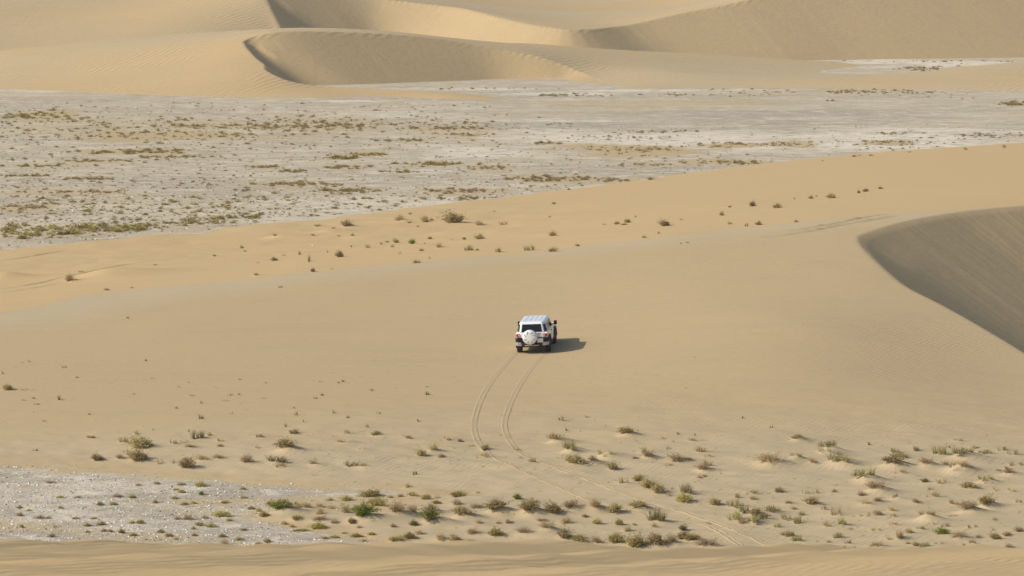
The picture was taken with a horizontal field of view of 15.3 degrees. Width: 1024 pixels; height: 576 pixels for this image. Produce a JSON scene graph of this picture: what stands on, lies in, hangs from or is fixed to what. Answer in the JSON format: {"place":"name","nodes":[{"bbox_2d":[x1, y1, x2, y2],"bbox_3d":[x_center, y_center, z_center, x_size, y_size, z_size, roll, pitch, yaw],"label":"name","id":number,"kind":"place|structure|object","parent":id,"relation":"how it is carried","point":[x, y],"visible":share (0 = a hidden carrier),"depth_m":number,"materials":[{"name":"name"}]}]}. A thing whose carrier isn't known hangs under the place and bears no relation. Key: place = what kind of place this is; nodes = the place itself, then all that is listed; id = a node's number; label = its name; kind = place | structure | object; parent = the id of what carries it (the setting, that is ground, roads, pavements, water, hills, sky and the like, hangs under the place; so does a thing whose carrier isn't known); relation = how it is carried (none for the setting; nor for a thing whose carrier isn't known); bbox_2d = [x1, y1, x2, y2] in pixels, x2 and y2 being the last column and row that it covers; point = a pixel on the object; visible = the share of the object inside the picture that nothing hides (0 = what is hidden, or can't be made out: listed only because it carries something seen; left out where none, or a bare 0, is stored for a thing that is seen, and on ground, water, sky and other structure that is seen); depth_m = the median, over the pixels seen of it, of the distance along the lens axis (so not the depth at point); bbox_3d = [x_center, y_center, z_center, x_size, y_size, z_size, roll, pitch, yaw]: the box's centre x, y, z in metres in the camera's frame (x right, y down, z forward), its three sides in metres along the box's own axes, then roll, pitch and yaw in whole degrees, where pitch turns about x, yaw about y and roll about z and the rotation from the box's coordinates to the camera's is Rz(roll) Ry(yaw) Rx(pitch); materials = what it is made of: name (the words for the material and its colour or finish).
{"place":"outdoors","nodes":[
{"label":"outdoors","id":0,"kind":"place"},
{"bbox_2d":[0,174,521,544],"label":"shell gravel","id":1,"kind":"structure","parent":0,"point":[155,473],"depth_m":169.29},
{"bbox_2d":[0,143,1023,549],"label":"sand dune","id":2,"kind":"structure","parent":0,"point":[902,331],"depth_m":211.44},
{"bbox_2d":[2,383,13,389],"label":"desert shrub","id":3,"kind":"object","parent":2,"relation":"on","point":[6,387],"visible":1,"depth_m":201.28,"materials":[{"name":"brown plant"}]},
{"bbox_2d":[0,283,60,293],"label":"old tyre track","id":4,"kind":"structure","parent":2,"relation":"on","point":[30,288],"depth_m":246.29,"materials":[{"name":"sand"}]},
{"bbox_2d":[0,250,65,260],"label":"old tyre track","id":5,"kind":"structure","parent":2,"relation":"on","point":[35,255],"depth_m":278.63,"materials":[{"name":"sand"}]},
{"bbox_2d":[0,258,178,288],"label":"old tyre track","id":6,"kind":"structure","parent":2,"relation":"on","point":[82,272],"depth_m":257.73,"materials":[{"name":"sand"}]},
{"bbox_2d":[88,453,103,460],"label":"desert shrub","id":7,"kind":"object","parent":2,"relation":"on","point":[94,456],"visible":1,"depth_m":180.02,"materials":[{"name":"brown plant"}]},
{"bbox_2d":[122,444,150,460],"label":"desert shrub","id":8,"kind":"object","parent":2,"relation":"on","point":[137,455],"visible":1,"depth_m":179.40,"materials":[{"name":"beige plant"}]},
{"bbox_2d":[122,432,154,448],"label":"desert shrub","id":9,"kind":"object","parent":2,"relation":"on","point":[142,442],"visible":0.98,"depth_m":182.49,"materials":[{"name":"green plant"}]},
{"bbox_2d":[176,454,196,467],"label":"desert shrub","id":10,"kind":"object","parent":2,"relation":"on","point":[186,463],"visible":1,"depth_m":177.39,"materials":[{"name":"brown plant"}]},
{"bbox_2d":[189,431,204,438],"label":"grass tuft","id":11,"kind":"object","parent":2,"relation":"on","point":[197,435],"visible":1,"depth_m":184.65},
{"bbox_2d":[239,452,253,462],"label":"dry shrub","id":12,"kind":"object","parent":2,"relation":"on","point":[245,458],"visible":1,"depth_m":177.79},
{"bbox_2d":[266,455,292,461],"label":"grass tuft","id":13,"kind":"object","parent":2,"relation":"on","point":[282,459],"visible":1,"depth_m":177.63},
{"bbox_2d":[272,436,296,447],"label":"desert shrub","id":14,"kind":"object","parent":2,"relation":"on","point":[282,442],"visible":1,"depth_m":180.20,"materials":[{"name":"brown plant"}]},
{"bbox_2d":[307,520,326,529],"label":"saltbush","id":15,"kind":"object","parent":2,"relation":"on","point":[317,524],"visible":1,"depth_m":161.03,"materials":[{"name":"yellow plant"}]},
{"bbox_2d":[337,502,350,512],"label":"dry shrub","id":16,"kind":"object","parent":2,"relation":"on","point":[345,509],"visible":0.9,"depth_m":164.70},
{"bbox_2d":[339,493,353,500],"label":"saltbush","id":17,"kind":"object","parent":2,"relation":"on","point":[346,498],"visible":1,"depth_m":168.82,"materials":[{"name":"yellow plant"}]},
{"bbox_2d":[339,218,354,225],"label":"desert shrub","id":18,"kind":"object","parent":2,"relation":"on","point":[346,221],"visible":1,"depth_m":295.33,"materials":[{"name":"brown plant"}]},
{"bbox_2d":[347,499,380,516],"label":"green bush","id":19,"kind":"object","parent":2,"relation":"on","point":[362,510],"visible":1,"depth_m":162.26,"materials":[{"name":"green plant"}]},
{"bbox_2d":[366,496,393,505],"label":"saltbush","id":20,"kind":"object","parent":2,"relation":"on","point":[377,502],"visible":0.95,"depth_m":166.97,"materials":[{"name":"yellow plant"}]},
{"bbox_2d":[388,533,405,540],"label":"saltbush","id":21,"kind":"object","parent":2,"relation":"on","point":[392,538],"visible":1,"depth_m":157.91,"materials":[{"name":"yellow plant"}]},
{"bbox_2d":[386,496,412,511],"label":"dry shrub","id":22,"kind":"object","parent":2,"relation":"on","point":[395,508],"visible":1,"depth_m":163.16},
{"bbox_2d":[398,531,417,538],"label":"saltbush","id":23,"kind":"object","parent":2,"relation":"on","point":[409,535],"visible":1,"depth_m":158.36,"materials":[{"name":"brown plant"}]},
{"bbox_2d":[406,502,417,512],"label":"dry shrub","id":24,"kind":"object","parent":2,"relation":"on","point":[412,509],"visible":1,"depth_m":163.47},
{"bbox_2d":[412,449,427,455],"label":"desert shrub","id":25,"kind":"object","parent":2,"relation":"on","point":[420,453],"visible":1,"depth_m":179.43,"materials":[{"name":"beige plant"}]},
{"bbox_2d":[420,491,432,499],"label":"saltbush","id":26,"kind":"object","parent":2,"relation":"on","point":[426,496],"visible":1,"depth_m":168.66,"materials":[{"name":"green plant"}]},
{"bbox_2d":[417,508,440,520],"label":"green bush","id":27,"kind":"object","parent":2,"relation":"on","point":[430,514],"visible":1,"depth_m":161.22,"materials":[{"name":"green plant"}]},
{"bbox_2d":[421,502,437,511],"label":"dry shrub","id":28,"kind":"object","parent":2,"relation":"on","point":[431,506],"visible":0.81,"depth_m":163.61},
{"bbox_2d":[435,530,448,540],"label":"dry shrub","id":29,"kind":"object","parent":2,"relation":"on","point":[440,536],"visible":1,"depth_m":157.76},
{"bbox_2d":[439,209,466,222],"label":"desert shrub","id":30,"kind":"object","parent":2,"relation":"on","point":[455,219],"visible":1,"depth_m":295.97,"materials":[{"name":"brown plant"}]},
{"bbox_2d":[448,534,461,540],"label":"saltbush","id":31,"kind":"object","parent":2,"relation":"on","point":[454,538],"visible":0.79,"depth_m":157.41,"materials":[{"name":"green plant"}]},
{"bbox_2d":[449,490,467,496],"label":"saltbush","id":32,"kind":"object","parent":2,"relation":"on","point":[456,494],"visible":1,"depth_m":168.99,"materials":[{"name":"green plant"}]},
{"bbox_2d":[448,503,476,514],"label":"desert shrub","id":33,"kind":"object","parent":2,"relation":"on","point":[460,509],"visible":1,"depth_m":162.78,"materials":[{"name":"brown plant"}]},
{"bbox_2d":[467,526,481,533],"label":"dry shrub","id":34,"kind":"object","parent":2,"relation":"on","point":[472,531],"visible":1,"depth_m":159.23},
{"bbox_2d":[486,526,503,535],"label":"saltbush","id":35,"kind":"object","parent":2,"relation":"on","point":[494,531],"visible":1,"depth_m":158.43,"materials":[{"name":"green plant"}]},
{"bbox_2d":[481,496,512,509],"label":"desert shrub","id":36,"kind":"object","parent":2,"relation":"on","point":[494,504],"visible":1,"depth_m":163.72,"materials":[{"name":"brown plant"}]},
{"bbox_2d":[4,356,1023,547],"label":"sparse grass","id":37,"kind":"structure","parent":2,"relation":"on","point":[670,467],"depth_m":173.87,"materials":[{"name":"plant"}]},
{"bbox_2d":[517,526,534,532],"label":"dry shrub","id":38,"kind":"object","parent":2,"relation":"on","point":[523,529],"visible":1,"depth_m":158.51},
{"bbox_2d":[517,497,543,509],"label":"desert shrub","id":39,"kind":"object","parent":2,"relation":"on","point":[528,504],"visible":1,"depth_m":163.41,"materials":[{"name":"brown plant"}]},
{"bbox_2d":[515,315,556,351],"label":"off road car","id":40,"kind":"object","parent":2,"relation":"on","point":[537,331],"visible":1,"depth_m":211.82,"materials":[{"name":"white paint"}]},
{"bbox_2d":[537,520,560,527],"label":"dry shrub","id":41,"kind":"object","parent":2,"relation":"on","point":[550,524],"visible":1,"depth_m":158.95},
{"bbox_2d":[542,500,561,513],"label":"desert shrub","id":42,"kind":"object","parent":2,"relation":"on","point":[554,507],"visible":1,"depth_m":163.56,"materials":[{"name":"brown plant"}]},
{"bbox_2d":[546,432,565,438],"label":"straw tuft","id":43,"kind":"object","parent":2,"relation":"on","point":[553,436],"visible":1,"depth_m":183.04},
{"bbox_2d":[555,525,574,538],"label":"desert shrub","id":44,"kind":"object","parent":2,"relation":"on","point":[564,533],"visible":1,"depth_m":157.49,"materials":[{"name":"brown plant"}]},
{"bbox_2d":[560,516,572,523],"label":"dry shrub","id":45,"kind":"object","parent":2,"relation":"on","point":[564,520],"visible":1,"depth_m":161.52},
{"bbox_2d":[560,438,578,449],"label":"grass tuft","id":46,"kind":"object","parent":2,"relation":"on","point":[571,446],"visible":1,"depth_m":180.32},
{"bbox_2d":[562,498,584,508],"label":"dry shrub","id":47,"kind":"object","parent":2,"relation":"on","point":[570,503],"visible":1,"depth_m":164.05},
{"bbox_2d":[562,452,589,463],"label":"desert shrub","id":48,"kind":"object","parent":2,"relation":"on","point":[574,459],"visible":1,"depth_m":176.89,"materials":[{"name":"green plant"}]},
{"bbox_2d":[570,534,593,542],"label":"saltbush","id":49,"kind":"object","parent":2,"relation":"on","point":[580,538],"visible":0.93,"depth_m":156.59,"materials":[{"name":"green plant"}]},
{"bbox_2d":[587,497,600,506],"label":"dry shrub","id":50,"kind":"object","parent":2,"relation":"on","point":[596,503],"visible":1,"depth_m":164.03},
{"bbox_2d":[470,350,742,545],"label":"tyre track","id":51,"kind":"structure","parent":2,"relation":"on","point":[476,412],"depth_m":178.38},
{"bbox_2d":[606,462,621,469],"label":"desert shrub","id":52,"kind":"object","parent":2,"relation":"on","point":[613,465],"visible":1,"depth_m":176.12,"materials":[{"name":"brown plant"}]},
{"bbox_2d":[605,532,625,542],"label":"saltbush","id":53,"kind":"object","parent":2,"relation":"on","point":[615,538],"visible":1,"depth_m":156.59,"materials":[{"name":"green plant"}]},
{"bbox_2d":[607,502,624,512],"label":"desert shrub","id":54,"kind":"object","parent":2,"relation":"on","point":[615,507],"visible":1,"depth_m":163.87,"materials":[{"name":"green plant"}]},
{"bbox_2d":[616,425,634,432],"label":"desert shrub","id":55,"kind":"object","parent":2,"relation":"on","point":[625,430],"visible":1,"depth_m":184.84,"materials":[{"name":"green plant"}]},
{"bbox_2d":[501,350,767,544],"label":"tyre track","id":56,"kind":"structure","parent":2,"relation":"on","point":[507,412],"depth_m":177.62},
{"bbox_2d":[624,528,649,546],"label":"saltbush","id":57,"kind":"object","parent":2,"relation":"on","point":[637,541],"visible":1,"depth_m":155.55,"materials":[{"name":"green plant"}]},
{"bbox_2d":[629,474,644,480],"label":"desert shrub","id":58,"kind":"object","parent":2,"relation":"on","point":[638,477],"visible":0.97,"depth_m":172.49,"materials":[{"name":"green plant"}]},
{"bbox_2d":[625,500,653,506],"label":"desert shrub","id":59,"kind":"object","parent":2,"relation":"on","point":[637,503],"visible":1,"depth_m":164.57,"materials":[{"name":"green plant"}]},
{"bbox_2d":[637,475,657,487],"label":"desert shrub","id":60,"kind":"object","parent":2,"relation":"on","point":[645,483],"visible":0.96,"depth_m":170.28,"materials":[{"name":"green plant"}]},
{"bbox_2d":[643,506,668,520],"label":"grass tuft","id":61,"kind":"object","parent":2,"relation":"on","point":[657,516],"visible":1,"depth_m":161.91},
{"bbox_2d":[646,532,667,544],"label":"desert shrub","id":62,"kind":"object","parent":2,"relation":"on","point":[657,538],"visible":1,"depth_m":155.67,"materials":[{"name":"brown plant"}]},
{"bbox_2d":[650,482,664,492],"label":"desert shrub","id":63,"kind":"object","parent":2,"relation":"on","point":[657,488],"visible":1,"depth_m":168.76,"materials":[{"name":"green plant"}]},
{"bbox_2d":[656,217,669,225],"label":"desert shrub","id":64,"kind":"object","parent":2,"relation":"on","point":[664,224],"visible":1,"depth_m":265.59,"materials":[{"name":"brown plant"}]},
{"bbox_2d":[665,532,678,541],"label":"dry shrub","id":65,"kind":"object","parent":2,"relation":"on","point":[671,539],"visible":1,"depth_m":155.89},
{"bbox_2d":[667,451,682,461],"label":"dry shrub","id":66,"kind":"object","parent":2,"relation":"on","point":[675,457],"visible":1,"depth_m":177.83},
{"bbox_2d":[673,491,693,501],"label":"saltbush","id":67,"kind":"object","parent":2,"relation":"on","point":[682,498],"visible":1,"depth_m":166.98,"materials":[{"name":"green plant"}]},
{"bbox_2d":[676,481,696,492],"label":"grass tuft","id":68,"kind":"object","parent":2,"relation":"on","point":[685,489],"visible":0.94,"depth_m":168.87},
{"bbox_2d":[681,532,702,539],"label":"saltbush","id":69,"kind":"object","parent":2,"relation":"on","point":[691,537],"visible":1,"depth_m":156.97,"materials":[{"name":"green plant"}]},
{"bbox_2d":[695,461,709,468],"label":"dry shrub","id":70,"kind":"object","parent":2,"relation":"on","point":[702,466],"visible":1,"depth_m":175.54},
{"bbox_2d":[691,538,723,545],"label":"dry shrub","id":71,"kind":"object","parent":2,"relation":"on","point":[706,542],"visible":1,"depth_m":155.51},
{"bbox_2d":[707,497,721,504],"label":"desert shrub","id":72,"kind":"object","parent":2,"relation":"on","point":[715,501],"visible":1,"depth_m":166.14,"materials":[{"name":"brown plant"}]},
{"bbox_2d":[723,510,742,519],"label":"grass tuft","id":73,"kind":"object","parent":2,"relation":"on","point":[737,515],"visible":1,"depth_m":162.50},
{"bbox_2d":[726,498,743,507],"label":"grass tuft","id":74,"kind":"object","parent":2,"relation":"on","point":[732,504],"visible":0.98,"depth_m":165.71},
{"bbox_2d":[738,504,751,512],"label":"grass tuft","id":75,"kind":"object","parent":2,"relation":"on","point":[741,508],"visible":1,"depth_m":163.91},
{"bbox_2d":[748,513,761,522],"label":"grass tuft","id":76,"kind":"object","parent":2,"relation":"on","point":[754,518],"visible":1,"depth_m":161.59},
{"bbox_2d":[748,506,764,515],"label":"desert shrub","id":77,"kind":"object","parent":2,"relation":"on","point":[757,511],"visible":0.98,"depth_m":163.24,"materials":[{"name":"beige plant"}]},
{"bbox_2d":[753,451,789,461],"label":"dry shrub","id":78,"kind":"object","parent":2,"relation":"on","point":[765,457],"visible":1,"depth_m":176.94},
{"bbox_2d":[763,505,781,511],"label":"grass tuft","id":79,"kind":"object","parent":2,"relation":"on","point":[771,509],"visible":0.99,"depth_m":163.91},
{"bbox_2d":[783,529,795,536],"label":"grass tuft","id":80,"kind":"object","parent":2,"relation":"on","point":[788,534],"visible":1,"depth_m":158.18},
{"bbox_2d":[790,535,802,540],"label":"grass tuft","id":81,"kind":"object","parent":2,"relation":"on","point":[793,538],"visible":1,"depth_m":157.31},
{"bbox_2d":[801,495,819,503],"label":"desert shrub","id":82,"kind":"object","parent":2,"relation":"on","point":[810,500],"visible":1,"depth_m":166.13,"materials":[{"name":"beige plant"}]},
{"bbox_2d":[815,439,840,446],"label":"grass tuft","id":83,"kind":"object","parent":2,"relation":"on","point":[827,444],"visible":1,"depth_m":180.56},
{"bbox_2d":[762,215,896,237],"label":"old tyre track","id":84,"kind":"structure","parent":2,"relation":"on","point":[832,226],"depth_m":256.50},
{"bbox_2d":[787,214,886,230],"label":"old tyre track","id":85,"kind":"structure","parent":2,"relation":"on","point":[841,221],"depth_m":259.07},
{"bbox_2d":[820,451,854,460],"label":"grass tuft","id":86,"kind":"object","parent":2,"relation":"on","point":[838,457],"visible":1,"depth_m":176.72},
{"bbox_2d":[835,517,847,524],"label":"grass tuft","id":87,"kind":"object","parent":2,"relation":"on","point":[842,521],"visible":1,"depth_m":161.33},
{"bbox_2d":[850,467,875,476],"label":"grass tuft","id":88,"kind":"object","parent":2,"relation":"on","point":[857,473],"visible":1,"depth_m":172.49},
{"bbox_2d":[861,478,892,487],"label":"dry shrub","id":89,"kind":"object","parent":2,"relation":"on","point":[876,484],"visible":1,"depth_m":168.98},
{"bbox_2d":[879,454,907,462],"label":"desert shrub","id":90,"kind":"object","parent":2,"relation":"on","point":[889,459],"visible":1,"depth_m":175.74,"materials":[{"name":"beige plant"}]},
{"bbox_2d":[889,451,917,457],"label":"grass tuft","id":91,"kind":"object","parent":2,"relation":"on","point":[904,454],"visible":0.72,"depth_m":178.49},
{"bbox_2d":[918,455,933,462],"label":"dry shrub","id":92,"kind":"object","parent":2,"relation":"on","point":[925,460],"visible":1,"depth_m":175.74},
{"bbox_2d":[916,510,936,515],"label":"straw tuft","id":93,"kind":"object","parent":2,"relation":"on","point":[932,513],"visible":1,"depth_m":161.83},
{"bbox_2d":[930,445,949,454],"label":"grass tuft","id":94,"kind":"object","parent":2,"relation":"on","point":[942,452],"visible":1,"depth_m":179.97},
{"bbox_2d":[932,526,950,533],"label":"green bush","id":95,"kind":"object","parent":2,"relation":"on","point":[942,530],"visible":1,"depth_m":158.37,"materials":[{"name":"green plant"}]},
{"bbox_2d":[947,528,973,536],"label":"dry shrub","id":96,"kind":"object","parent":2,"relation":"on","point":[957,534],"visible":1,"depth_m":157.64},
{"bbox_2d":[951,447,975,453],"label":"grass tuft","id":97,"kind":"object","parent":2,"relation":"on","point":[960,451],"visible":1,"depth_m":178.04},
{"bbox_2d":[951,498,976,508],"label":"dry shrub","id":98,"kind":"object","parent":2,"relation":"on","point":[968,505],"visible":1,"depth_m":163.73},
{"bbox_2d":[957,479,981,487],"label":"desert shrub","id":99,"kind":"object","parent":2,"relation":"on","point":[968,484],"visible":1,"depth_m":170.56,"materials":[{"name":"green plant"}]},
{"bbox_2d":[978,494,997,504],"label":"saltbush","id":100,"kind":"object","parent":2,"relation":"on","point":[984,500],"visible":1,"depth_m":165.45,"materials":[{"name":"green plant"}]},
{"bbox_2d":[987,531,1001,538],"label":"saltbush","id":101,"kind":"object","parent":2,"relation":"on","point":[995,536],"visible":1,"depth_m":157.32,"materials":[{"name":"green plant"}]},
{"bbox_2d":[0,57,1023,545],"bbox_3d":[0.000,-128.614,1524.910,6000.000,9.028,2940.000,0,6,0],"label":"salt flat","id":102,"kind":"structure","parent":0,"point":[806,115],"depth_m":394.72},
{"bbox_2d":[180,511,196,519],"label":"dry shrub","id":103,"kind":"object","parent":102,"relation":"on","point":[187,517],"visible":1,"depth_m":163.74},
{"bbox_2d":[194,480,210,486],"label":"saltbush","id":104,"kind":"object","parent":102,"relation":"on","point":[200,484],"visible":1,"depth_m":172.75,"materials":[{"name":"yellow plant"}]},
{"bbox_2d":[210,510,232,516],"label":"saltbush","id":105,"kind":"object","parent":102,"relation":"on","point":[222,514],"visible":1,"depth_m":164.47,"materials":[{"name":"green plant"}]},
{"bbox_2d":[263,498,296,508],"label":"green bush","id":106,"kind":"object","parent":102,"relation":"on","point":[281,503],"visible":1,"depth_m":164.81,"materials":[{"name":"green plant"}]},
{"bbox_2d":[354,486,388,496],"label":"saltbush","id":107,"kind":"object","parent":102,"relation":"on","point":[371,493],"visible":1,"depth_m":169.94,"materials":[{"name":"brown plant"}]},
{"bbox_2d":[0,60,1023,246],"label":"desert scrub","id":108,"kind":"object","parent":102,"relation":"on","point":[337,166],"visible":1,"depth_m":378.91,"materials":[{"name":"green plant"}]},
{"bbox_2d":[0,0,1023,59],"bbox_3d":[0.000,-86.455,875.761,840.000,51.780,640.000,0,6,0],"label":"tall dune","id":109,"kind":"structure","parent":0,"point":[850,29],"depth_m":604.67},
{"bbox_2d":[0,28,1023,99],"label":"dune","id":110,"kind":"structure","parent":0,"point":[281,63],"depth_m":529.23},
{"bbox_2d":[0,539,1023,575],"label":"ridge","id":111,"kind":"structure","parent":0,"point":[102,557],"depth_m":27.34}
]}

